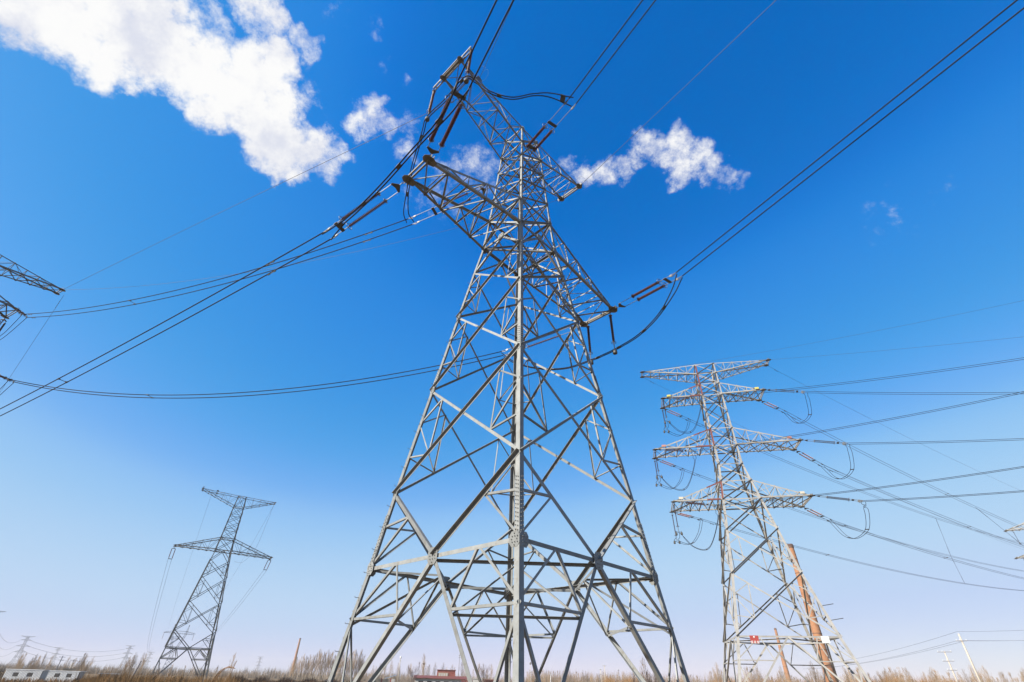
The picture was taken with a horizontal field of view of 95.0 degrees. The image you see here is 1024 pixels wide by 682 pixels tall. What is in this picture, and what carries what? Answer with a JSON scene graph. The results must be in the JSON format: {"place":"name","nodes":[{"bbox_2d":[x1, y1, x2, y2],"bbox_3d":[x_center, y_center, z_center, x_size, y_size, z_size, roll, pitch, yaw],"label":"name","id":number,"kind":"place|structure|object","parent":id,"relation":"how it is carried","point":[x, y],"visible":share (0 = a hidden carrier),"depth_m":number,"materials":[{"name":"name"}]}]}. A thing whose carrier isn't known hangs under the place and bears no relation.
{"place":"outdoors","nodes":[
{"label":"outdoors","id":0,"kind":"place"},
{"bbox_2d":[1,669,48,681],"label":"striped shed","id":1,"kind":"structure","parent":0,"point":[24,673],"depth_m":115.11,"materials":[{"name":"metal"}]},
{"bbox_2d":[45,670,86,681],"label":"striped shed","id":2,"kind":"structure","parent":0,"point":[68,675],"depth_m":120.80,"materials":[{"name":"metal"}]},
{"bbox_2d":[0,668,399,681],"bbox_3d":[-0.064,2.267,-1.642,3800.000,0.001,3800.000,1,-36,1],"label":"ground","id":3,"kind":"structure","parent":0,"point":[86,675],"depth_m":312.90,"materials":[{"name":"brown soil"}]},
{"bbox_2d":[9,636,33,664],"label":"transmission tower","id":4,"kind":"structure","parent":3,"relation":"on","point":[24,645],"depth_m":621.07,"materials":[{"name":"metal"}]},
{"bbox_2d":[0,254,65,318],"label":"transmission tower","id":5,"kind":"structure","parent":3,"relation":"on","point":[8,303],"depth_m":51.98,"materials":[{"name":"metal"}]},
{"bbox_2d":[16,309,27,317],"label":"insulator set","id":6,"kind":"object","parent":5,"relation":"attached to","point":[21,312],"visible":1,"depth_m":48.36,"materials":[{"name":"ceramic"}]},
{"bbox_2d":[27,219,411,317],"bbox_3d":[-28.200,-5.161,40.114,44.537,3.361,0.635,-11,-38,16],"label":"conductor bundle","id":7,"kind":"object","parent":6,"relation":"attached to","point":[233,275],"visible":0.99,"depth_m":37.23,"materials":[{"name":"metal"}]},
{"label":"hanging insulator","id":8,"kind":"object","parent":5,"relation":"hanging from","visible":0},
{"bbox_2d":[0,315,25,339],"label":"jumper loop","id":9,"kind":"object","parent":8,"relation":"hanging from","point":[11,325],"visible":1,"depth_m":47.05,"materials":[{"name":"metal"}]},
{"bbox_2d":[119,645,132,670],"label":"transmission tower","id":10,"kind":"structure","parent":3,"relation":"on","point":[129,648],"depth_m":768.31,"materials":[{"name":"metal"}]},
{"bbox_2d":[0,668,308,681],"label":"dry reeds","id":11,"kind":"object","parent":3,"relation":"on","point":[123,678],"visible":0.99,"depth_m":63.08,"materials":[{"name":"brown plant"}]},
{"bbox_2d":[161,624,193,674],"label":"cup tower","id":12,"kind":"structure","parent":3,"relation":"on","point":[176,646],"depth_m":338.10,"materials":[{"name":"grey metal"}]},
{"bbox_2d":[0,668,360,681],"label":"dark hedge","id":13,"kind":"object","parent":3,"relation":"on","point":[261,679],"visible":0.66,"depth_m":114.89,"materials":[{"name":"brown plant"}]},
{"bbox_2d":[151,486,275,679],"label":"transmission tower","id":14,"kind":"structure","parent":3,"relation":"on","point":[209,653],"depth_m":116.82,"materials":[{"name":"metal"}]},
{"bbox_2d":[212,661,236,681],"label":"bent tree","id":15,"kind":"object","parent":3,"relation":"on","point":[217,674],"visible":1,"depth_m":54.92,"materials":[{"name":"brown plant"}]},
{"bbox_2d":[291,638,300,670],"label":"brick chimney","id":16,"kind":"object","parent":3,"relation":"on","point":[295,657],"visible":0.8,"depth_m":582.98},
{"bbox_2d":[296,657,303,680],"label":"poplar tree","id":17,"kind":"object","parent":3,"relation":"on","point":[299,667],"visible":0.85,"depth_m":206.93,"materials":[{"name":"brown plant"}]},
{"bbox_2d":[319,652,325,678],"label":"poplar tree","id":18,"kind":"object","parent":3,"relation":"on","point":[323,657],"visible":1,"depth_m":202.74,"materials":[{"name":"brown plant"}]},
{"bbox_2d":[322,653,329,681],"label":"poplar tree","id":19,"kind":"object","parent":3,"relation":"on","point":[326,664],"visible":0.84,"depth_m":213.03,"materials":[{"name":"brown plant"}]},
{"bbox_2d":[326,652,333,678],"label":"poplar tree","id":20,"kind":"object","parent":3,"relation":"on","point":[329,665],"visible":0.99,"depth_m":206.35,"materials":[{"name":"brown plant"}]},
{"bbox_2d":[338,652,345,680],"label":"poplar tree","id":21,"kind":"object","parent":3,"relation":"on","point":[342,662],"visible":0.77,"depth_m":204.59,"materials":[{"name":"brown plant"}]},
{"bbox_2d":[343,654,349,678],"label":"poplar tree","id":22,"kind":"object","parent":3,"relation":"on","point":[347,668],"visible":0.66,"depth_m":206.31,"materials":[{"name":"brown plant"}]},
{"bbox_2d":[374,678,390,681],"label":"tan wall","id":23,"kind":"structure","parent":3,"relation":"on","point":[382,680],"depth_m":126.45,"materials":[{"name":"paint"}]},
{"bbox_2d":[405,667,419,681],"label":"bare tree","id":24,"kind":"object","parent":3,"relation":"on","point":[409,670],"visible":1,"depth_m":132.37,"materials":[{"name":"grey plant"}]},
{"bbox_2d":[420,653,427,674],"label":"poplar tree","id":25,"kind":"object","parent":3,"relation":"on","point":[423,666],"visible":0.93,"depth_m":154.24,"materials":[{"name":"brown plant"}]},
{"bbox_2d":[476,664,491,681],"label":"bare tree","id":26,"kind":"object","parent":3,"relation":"on","point":[487,676],"visible":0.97,"depth_m":138.28,"materials":[{"name":"grey plant"}]},
{"bbox_2d":[324,46,689,681],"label":"transmission tower","id":27,"kind":"structure","parent":3,"relation":"on","point":[518,540],"depth_m":20.14,"materials":[{"name":"metal"}]},
{"bbox_2d":[67,99,456,287],"bbox_3d":[-28.036,-11.629,44.033,54.556,2.434,0.033,-15,-39,22],"label":"earth wire","id":28,"kind":"object","parent":27,"relation":"attached to","point":[265,190],"visible":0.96,"depth_m":41.05,"materials":[{"name":"grey metal"}]},
{"bbox_2d":[73,201,553,289],"bbox_3d":[-24.164,-8.453,46.815,58.914,4.128,0.026,-8,-37,13],"label":"earth wire","id":29,"kind":"object","parent":27,"relation":"attached to","point":[303,262],"visible":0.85,"depth_m":44.18,"materials":[{"name":"grey metal"}]},
{"bbox_2d":[323,180,405,238],"bbox_3d":[-7.856,-7.119,25.276,5.388,1.597,0.980,-17,-40,24],"label":"insulator set","id":30,"kind":"object","parent":27,"relation":"attached to","point":[395,185],"visible":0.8,"depth_m":25.34,"materials":[{"name":"ceramic"}]},
{"bbox_2d":[0,232,330,415],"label":"conductor bundle","id":31,"kind":"object","parent":30,"relation":"attached to","point":[267,264],"visible":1,"depth_m":29.76,"materials":[{"name":"metal"}]},
{"bbox_2d":[322,81,468,239],"bbox_3d":[-6.119,-7.993,22.643,11.413,1.401,0.622,-29,-46,35],"label":"jumper loop","id":32,"kind":"object","parent":30,"relation":"hanging from","point":[439,121],"visible":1,"depth_m":21.42,"materials":[{"name":"metal"}]},
{"bbox_2d":[425,88,435,121],"bbox_3d":[-5.464,-15.988,31.655,0.352,4.130,0.352,1,-36,1],"label":"hanging insulator","id":33,"kind":"object","parent":27,"relation":"hanging from","point":[427,118],"visible":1,"depth_m":31.47,"materials":[{"name":"metal"}]},
{"bbox_2d":[427,82,469,157],"bbox_3d":[-3.123,-9.979,21.730,0.980,0.962,4.633,18,-39,-22],"label":"insulator set","id":34,"kind":"object","parent":27,"relation":"attached to","point":[449,128],"visible":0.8,"depth_m":21.54,"materials":[{"name":"ceramic"}]},
{"bbox_2d":[457,0,513,87],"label":"conductor bundle","id":35,"kind":"object","parent":34,"relation":"attached to","point":[495,2],"visible":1,"depth_m":18.55,"materials":[{"name":"black metal"}]},
{"bbox_2d":[408,185,493,224],"bbox_3d":[-4.232,-9.580,32.899,6.317,1.514,0.980,-10,-38,16],"label":"insulator set","id":36,"kind":"object","parent":27,"relation":"attached to","point":[436,213],"visible":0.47,"depth_m":32.93,"materials":[{"name":"ceramic"}]},
{"bbox_2d":[464,48,472,83],"bbox_3d":[-2.688,-17.311,29.380,0.352,4.530,0.352,1,-36,1],"label":"hanging insulator","id":37,"kind":"object","parent":27,"relation":"hanging from","point":[466,79],"visible":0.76,"depth_m":28.92,"materials":[{"name":"ceramic"}]},
{"bbox_2d":[480,6,511,76],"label":"earth wire","id":38,"kind":"object","parent":27,"relation":"attached to","point":[496,40],"visible":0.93,"depth_m":30.45,"materials":[{"name":"black metal"}]},
{"bbox_2d":[502,326,575,355],"bbox_3d":[2.247,-0.081,34.998,6.515,0.980,0.980,-14,-39,21],"label":"insulator set","id":39,"kind":"object","parent":27,"relation":"attached to","point":[541,341],"visible":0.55,"depth_m":35.15,"materials":[{"name":"ceramic"}]},
{"bbox_2d":[9,351,502,398],"bbox_3d":[-24.292,3.096,39.888,48.015,3.738,0.636,-5,-36,9],"label":"conductor bundle","id":40,"kind":"object","parent":39,"relation":"attached to","point":[259,391],"visible":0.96,"depth_m":38.02,"materials":[{"name":"metal"}]},
{"bbox_2d":[526,98,575,152],"bbox_3d":[2.283,-13.399,29.686,0.980,1.121,4.803,22,-41,-26],"label":"insulator set","id":41,"kind":"object","parent":27,"relation":"attached to","point":[531,147],"visible":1,"depth_m":30.01,"materials":[{"name":"ceramic"}]},
{"bbox_2d":[569,0,655,103],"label":"conductor bundle","id":42,"kind":"object","parent":41,"relation":"attached to","point":[615,51],"visible":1,"depth_m":25.45,"materials":[{"name":"black metal"}]},
{"bbox_2d":[403,75,573,222],"bbox_3d":[-3.050,-13.011,29.730,13.806,3.643,4.539,-22,-42,29],"label":"jumper loop","id":43,"kind":"object","parent":42,"relation":"hanging from","point":[561,100],"visible":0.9,"depth_m":28.15,"materials":[{"name":"metal"}]},
{"bbox_2d":[586,323,593,364],"bbox_3d":[5.426,0.130,32.894,0.352,3.580,0.352,1,-36,1],"label":"hanging insulator","id":44,"kind":"object","parent":27,"relation":"hanging from","point":[589,341],"visible":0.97,"depth_m":32.86,"materials":[{"name":"ceramic"}]},
{"bbox_2d":[608,312,616,354],"bbox_3d":[6.809,-0.609,31.820,0.352,3.580,0.352,1,-36,1],"label":"hanging insulator","id":45,"kind":"object","parent":27,"relation":"hanging from","point":[613,339],"visible":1,"depth_m":31.69,"materials":[{"name":"ceramic"}]},
{"bbox_2d":[501,274,682,369],"bbox_3d":[5.147,-0.151,31.935,14.277,2.452,2.009,-25,-43,32],"label":"jumper loop","id":46,"kind":"object","parent":45,"relation":"hanging from","point":[642,331],"visible":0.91,"depth_m":30.12,"materials":[{"name":"metal"}]},
{"bbox_2d":[616,272,681,307],"bbox_3d":[8.633,-3.084,30.608,0.980,0.974,5.426,23,-41,-27],"label":"insulator set","id":47,"kind":"object","parent":27,"relation":"attached to","point":[646,289],"visible":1,"depth_m":30.21,"materials":[{"name":"ceramic"}]},
{"bbox_2d":[676,0,1023,275],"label":"conductor bundle","id":48,"kind":"object","parent":47,"relation":"attached to","point":[996,16],"visible":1,"depth_m":21.33,"materials":[{"name":"black metal"}]},
{"bbox_2d":[581,0,775,184],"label":"earth wire","id":49,"kind":"object","parent":27,"relation":"attached to","point":[681,89],"visible":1,"depth_m":30.19,"materials":[{"name":"grey metal"}]},
{"bbox_2d":[0,661,1014,681],"bbox_3d":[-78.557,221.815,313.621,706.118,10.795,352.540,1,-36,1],"label":"wood","id":50,"kind":"object","parent":3,"relation":"on","point":[271,675],"visible":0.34,"depth_m":370.27,"materials":[{"name":"brown plant"}]},
{"bbox_2d":[640,658,648,680],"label":"poplar tree","id":51,"kind":"object","parent":3,"relation":"on","point":[644,676],"visible":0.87,"depth_m":83.86,"materials":[{"name":"brown plant"}]},
{"bbox_2d":[714,665,721,680],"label":"poplar tree","id":52,"kind":"object","parent":3,"relation":"on","point":[717,676],"visible":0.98,"depth_m":152.67,"materials":[{"name":"brown plant"}]},
{"bbox_2d":[640,358,870,681],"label":"transmission tower","id":53,"kind":"structure","parent":3,"relation":"on","point":[728,556],"depth_m":53.28,"materials":[{"name":"metal"}]},
{"bbox_2d":[654,452,662,478],"bbox_3d":[17.843,15.073,57.713,0.777,3.680,0.352,-15,-39,21],"label":"hanging insulator","id":54,"kind":"object","parent":53,"relation":"hanging from","point":[657,467],"visible":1,"depth_m":57.30,"materials":[{"name":"ceramic"}]},
{"bbox_2d":[656,452,695,490],"bbox_3d":[20.158,17.201,58.604,4.727,4.803,7.566,-3,-36,7],"label":"jumper loop","id":55,"kind":"object","parent":54,"relation":"hanging from","point":[679,480],"visible":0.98,"depth_m":55.94,"materials":[{"name":"metal"}]},
{"bbox_2d":[662,400,670,423],"bbox_3d":[20.063,9.126,61.505,0.777,3.680,0.352,-15,-39,21],"label":"hanging insulator","id":56,"kind":"object","parent":53,"relation":"hanging from","point":[665,413],"visible":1,"depth_m":61.08,"materials":[{"name":"ceramic"}]},
{"bbox_2d":[664,399,701,435],"bbox_3d":[22.367,11.223,62.354,4.726,4.803,7.466,-3,-36,6],"label":"jumper loop","id":57,"kind":"object","parent":56,"relation":"hanging from","point":[687,424],"visible":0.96,"depth_m":59.56,"materials":[{"name":"metal"}]},
{"bbox_2d":[657,459,683,470],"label":"insulator set","id":58,"kind":"object","parent":53,"relation":"attached to","point":[670,465],"visible":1,"depth_m":61.96,"materials":[{"name":"ceramic"}]},
{"bbox_2d":[683,469,1022,570],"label":"conductor bundle","id":59,"kind":"object","parent":58,"relation":"attached to","point":[841,524],"visible":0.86,"depth_m":73.61,"materials":[{"name":"metal"}]},
{"bbox_2d":[656,449,692,452],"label":"insulator set","id":60,"kind":"object","parent":53,"relation":"attached to","point":[691,451],"visible":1,"depth_m":57.59,"materials":[{"name":"ceramic"}]},
{"bbox_2d":[693,391,1023,451],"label":"conductor bundle","id":61,"kind":"object","parent":60,"relation":"attached to","point":[862,423],"visible":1,"depth_m":50.64,"materials":[{"name":"grey metal"}]},
{"bbox_2d":[672,515,680,543],"bbox_3d":[19.503,22.393,56.346,0.777,3.680,0.352,-15,-39,21],"label":"hanging insulator","id":62,"kind":"object","parent":53,"relation":"hanging from","point":[675,531],"visible":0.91,"depth_m":55.81,"materials":[{"name":"ceramic"}]},
{"bbox_2d":[664,409,689,420],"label":"insulator set","id":63,"kind":"object","parent":53,"relation":"attached to","point":[676,413],"visible":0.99,"depth_m":65.62,"materials":[{"name":"ceramic"}]},
{"bbox_2d":[688,419,1021,543],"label":"conductor bundle","id":64,"kind":"object","parent":63,"relation":"attached to","point":[853,487],"visible":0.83,"depth_m":78.37,"materials":[{"name":"metal"}]},
{"bbox_2d":[673,502,682,534],"bbox_3d":[18.593,20.031,53.121,0.777,3.680,0.352,-15,-39,21],"label":"hanging insulator","id":65,"kind":"object","parent":53,"relation":"hanging from","point":[676,520],"visible":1,"depth_m":52.70,"materials":[{"name":"ceramic"}]},
{"bbox_2d":[674,506,719,550],"bbox_3d":[21.049,22.383,54.612,4.744,5.150,8.753,-4,-36,7],"label":"jumper loop","id":66,"kind":"object","parent":65,"relation":"hanging from","point":[698,536],"visible":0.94,"depth_m":51.45,"materials":[{"name":"metal"}]},
{"bbox_2d":[666,397,698,399],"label":"insulator set","id":67,"kind":"object","parent":53,"relation":"attached to","point":[687,398],"visible":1,"depth_m":61.30,"materials":[{"name":"ceramic"}]},
{"bbox_2d":[699,357,1023,398],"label":"conductor bundle","id":68,"kind":"object","parent":67,"relation":"attached to","point":[868,379],"visible":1,"depth_m":53.12,"materials":[{"name":"grey metal"}]},
{"bbox_2d":[676,512,700,519],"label":"insulator set","id":69,"kind":"object","parent":53,"relation":"attached to","point":[688,516],"visible":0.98,"depth_m":58.37,"materials":[{"name":"ceramic"}]},
{"bbox_2d":[702,519,1023,590],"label":"conductor bundle","id":70,"kind":"object","parent":69,"relation":"attached to","point":[860,562],"visible":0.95,"depth_m":70.67,"materials":[{"name":"metal"}]},
{"bbox_2d":[678,501,715,505],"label":"insulator set","id":71,"kind":"object","parent":53,"relation":"attached to","point":[699,503],"visible":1,"depth_m":53.04,"materials":[{"name":"ceramic"}]},
{"bbox_2d":[716,466,1023,505],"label":"conductor bundle","id":72,"kind":"object","parent":71,"relation":"attached to","point":[874,487],"visible":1,"depth_m":46.95,"materials":[{"name":"grey metal"}]},
{"bbox_2d":[749,635,759,642],"bbox_3d":[22.383,27.544,43.326,0.740,0.622,0.034,-7,-37,11],"label":"sign","id":73,"kind":"object","parent":53,"relation":"attached to","point":[754,638],"visible":1,"depth_m":43.34,"materials":[{"name":"red metal"}]},
{"bbox_2d":[762,401,786,412],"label":"insulator set","id":74,"kind":"object","parent":53,"relation":"attached to","point":[773,405],"visible":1,"depth_m":63.17,"materials":[{"name":"ceramic"}]},
{"bbox_2d":[784,392,811,422],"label":"jumper loop","id":75,"kind":"object","parent":74,"relation":"hanging from","point":[808,412],"visible":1,"depth_m":58.47,"materials":[{"name":"metal"}]},
{"bbox_2d":[785,412,1023,528],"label":"conductor bundle","id":76,"kind":"object","parent":74,"relation":"attached to","point":[900,470],"visible":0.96,"depth_m":71.73,"materials":[{"name":"metal"}]},
{"bbox_2d":[768,389,804,393],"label":"insulator set","id":77,"kind":"object","parent":53,"relation":"attached to","point":[802,392],"visible":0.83,"depth_m":58.66,"materials":[{"name":"ceramic"}]},
{"bbox_2d":[810,391,1011,394],"bbox_3d":[67.879,2.498,42.687,70.006,10.298,0.442,-14,-39,20],"label":"conductor bundle","id":78,"kind":"object","parent":77,"relation":"attached to","point":[922,394],"visible":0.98,"depth_m":52.44,"materials":[{"name":"grey metal"}]},
{"bbox_2d":[795,450,823,465],"bbox_3d":[36.942,14.565,58.492,4.916,1.126,0.700,19,-39,-22],"label":"insulator set","id":79,"kind":"object","parent":53,"relation":"attached to","point":[808,456],"visible":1,"depth_m":58.44,"materials":[{"name":"ceramic"}]},
{"bbox_2d":[824,444,853,478],"bbox_3d":[38.777,14.778,55.391,1.016,2.837,7.206,-3,-36,7],"label":"jumper loop","id":80,"kind":"object","parent":79,"relation":"hanging from","point":[850,466],"visible":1,"depth_m":53.85,"materials":[{"name":"metal"}]},
{"bbox_2d":[822,465,1021,546],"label":"conductor bundle","id":81,"kind":"object","parent":79,"relation":"attached to","point":[915,504],"visible":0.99,"depth_m":65.86,"materials":[{"name":"metal"}]},
{"bbox_2d":[803,507,832,521],"bbox_3d":[35.900,20.390,55.281,4.941,0.993,0.700,19,-39,-22],"label":"insulator set","id":82,"kind":"object","parent":53,"relation":"attached to","point":[816,514],"visible":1,"depth_m":55.23,"materials":[{"name":"ceramic"}]},
{"bbox_2d":[829,502,869,538],"bbox_3d":[37.604,20.173,51.695,1.012,2.870,8.528,-4,-36,7],"label":"jumper loop","id":83,"kind":"object","parent":82,"relation":"hanging from","point":[865,528],"visible":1,"depth_m":50.31,"materials":[{"name":"metal"}]},
{"bbox_2d":[830,520,1022,578],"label":"conductor bundle","id":84,"kind":"object","parent":82,"relation":"attached to","point":[924,550],"visible":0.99,"depth_m":62.77,"materials":[{"name":"metal"}]},
{"bbox_2d":[821,636,829,642],"bbox_3d":[28.186,26.847,42.208,0.640,0.540,0.020,-7,-37,11],"label":"sign","id":85,"kind":"object","parent":53,"relation":"attached to","point":[824,639],"visible":1,"depth_m":42.20,"materials":[{"name":"white paint"}]},
{"bbox_2d":[805,439,846,444],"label":"insulator set","id":86,"kind":"object","parent":53,"relation":"attached to","point":[814,441],"visible":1,"depth_m":54.24,"materials":[{"name":"ceramic"}]},
{"bbox_2d":[866,438,1023,443],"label":"conductor bundle","id":87,"kind":"object","parent":86,"relation":"attached to","point":[942,442],"visible":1,"depth_m":49.85,"materials":[{"name":"grey metal"}]},
{"bbox_2d":[645,300,1023,371],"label":"earth wire","id":88,"kind":"object","parent":53,"relation":"attached to","point":[842,337],"visible":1,"depth_m":57.05,"materials":[{"name":"grey metal"}]},
{"bbox_2d":[650,381,1020,548],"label":"earth wire","id":89,"kind":"object","parent":53,"relation":"attached to","point":[850,477],"visible":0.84,"depth_m":82.29,"materials":[{"name":"metal"}]},
{"bbox_2d":[814,495,862,502],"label":"insulator set","id":90,"kind":"object","parent":53,"relation":"attached to","point":[848,499],"visible":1,"depth_m":50.10,"materials":[{"name":"ceramic"}]},
{"bbox_2d":[863,490,1023,501],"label":"conductor bundle","id":91,"kind":"object","parent":90,"relation":"attached to","point":[942,497],"visible":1,"depth_m":46.71,"materials":[{"name":"grey metal"}]},
{"bbox_2d":[771,337,1017,359],"bbox_3d":[66.275,-2.942,49.130,70.002,6.212,0.024,-14,-39,20],"label":"earth wire","id":92,"kind":"object","parent":53,"relation":"attached to","point":[895,349],"visible":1,"depth_m":57.11,"materials":[{"name":"grey metal"}]},
{"bbox_2d":[541,671,1017,681],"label":"scrub","id":93,"kind":"object","parent":3,"relation":"on","point":[630,680],"visible":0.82,"depth_m":120.47,"materials":[{"name":"brown plant"}]},
{"bbox_2d":[774,628,791,681],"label":"brick chimney","id":94,"kind":"object","parent":3,"relation":"on","point":[785,667],"visible":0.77,"depth_m":349.51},
{"bbox_2d":[787,544,836,681],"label":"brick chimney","id":95,"kind":"object","parent":3,"relation":"on","point":[815,629],"visible":0.7,"depth_m":137.74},
{"bbox_2d":[809,662,819,681],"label":"poplar tree","id":96,"kind":"object","parent":3,"relation":"on","point":[815,679],"visible":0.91,"depth_m":153.78,"materials":[{"name":"beige plant"}]},
{"bbox_2d":[897,669,909,681],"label":"poplar tree","id":97,"kind":"object","parent":3,"relation":"on","point":[900,677],"visible":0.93,"depth_m":101.50,"materials":[{"name":"beige plant"}]},
{"bbox_2d":[944,651,957,681],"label":"utility pole","id":98,"kind":"object","parent":3,"relation":"on","point":[951,669],"visible":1,"depth_m":97.53,"materials":[{"name":"concrete"}]},
{"bbox_2d":[956,634,980,681],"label":"utility pole","id":99,"kind":"object","parent":3,"relation":"on","point":[974,669],"visible":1,"depth_m":85.66,"materials":[{"name":"concrete"}]},
{"bbox_2d":[982,668,997,681],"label":"poplar tree","id":100,"kind":"object","parent":3,"relation":"on","point":[987,677],"visible":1,"depth_m":89.39,"materials":[{"name":"beige plant"}]},
{"bbox_2d":[1004,522,1023,558],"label":"transmission tower","id":101,"kind":"structure","parent":3,"relation":"on","point":[1013,529],"depth_m":100.36,"materials":[{"name":"metal"}]},
{"bbox_2d":[413,669,466,681],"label":"brick building","id":102,"kind":"structure","parent":0,"point":[445,676],"depth_m":135.43,"materials":[{"name":"red brick"}]},
{"bbox_2d":[0,0,1023,681],"label":"sky","id":103,"kind":"structure","parent":0,"point":[126,126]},
{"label":"insulator set","id":104,"kind":"object","parent":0,"visible":0},
{"bbox_2d":[147,561,170,651],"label":"conductor bundle","id":105,"kind":"object","parent":104,"relation":"attached to","point":[158,606],"visible":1,"depth_m":143.85,"materials":[{"name":"grey metal"}]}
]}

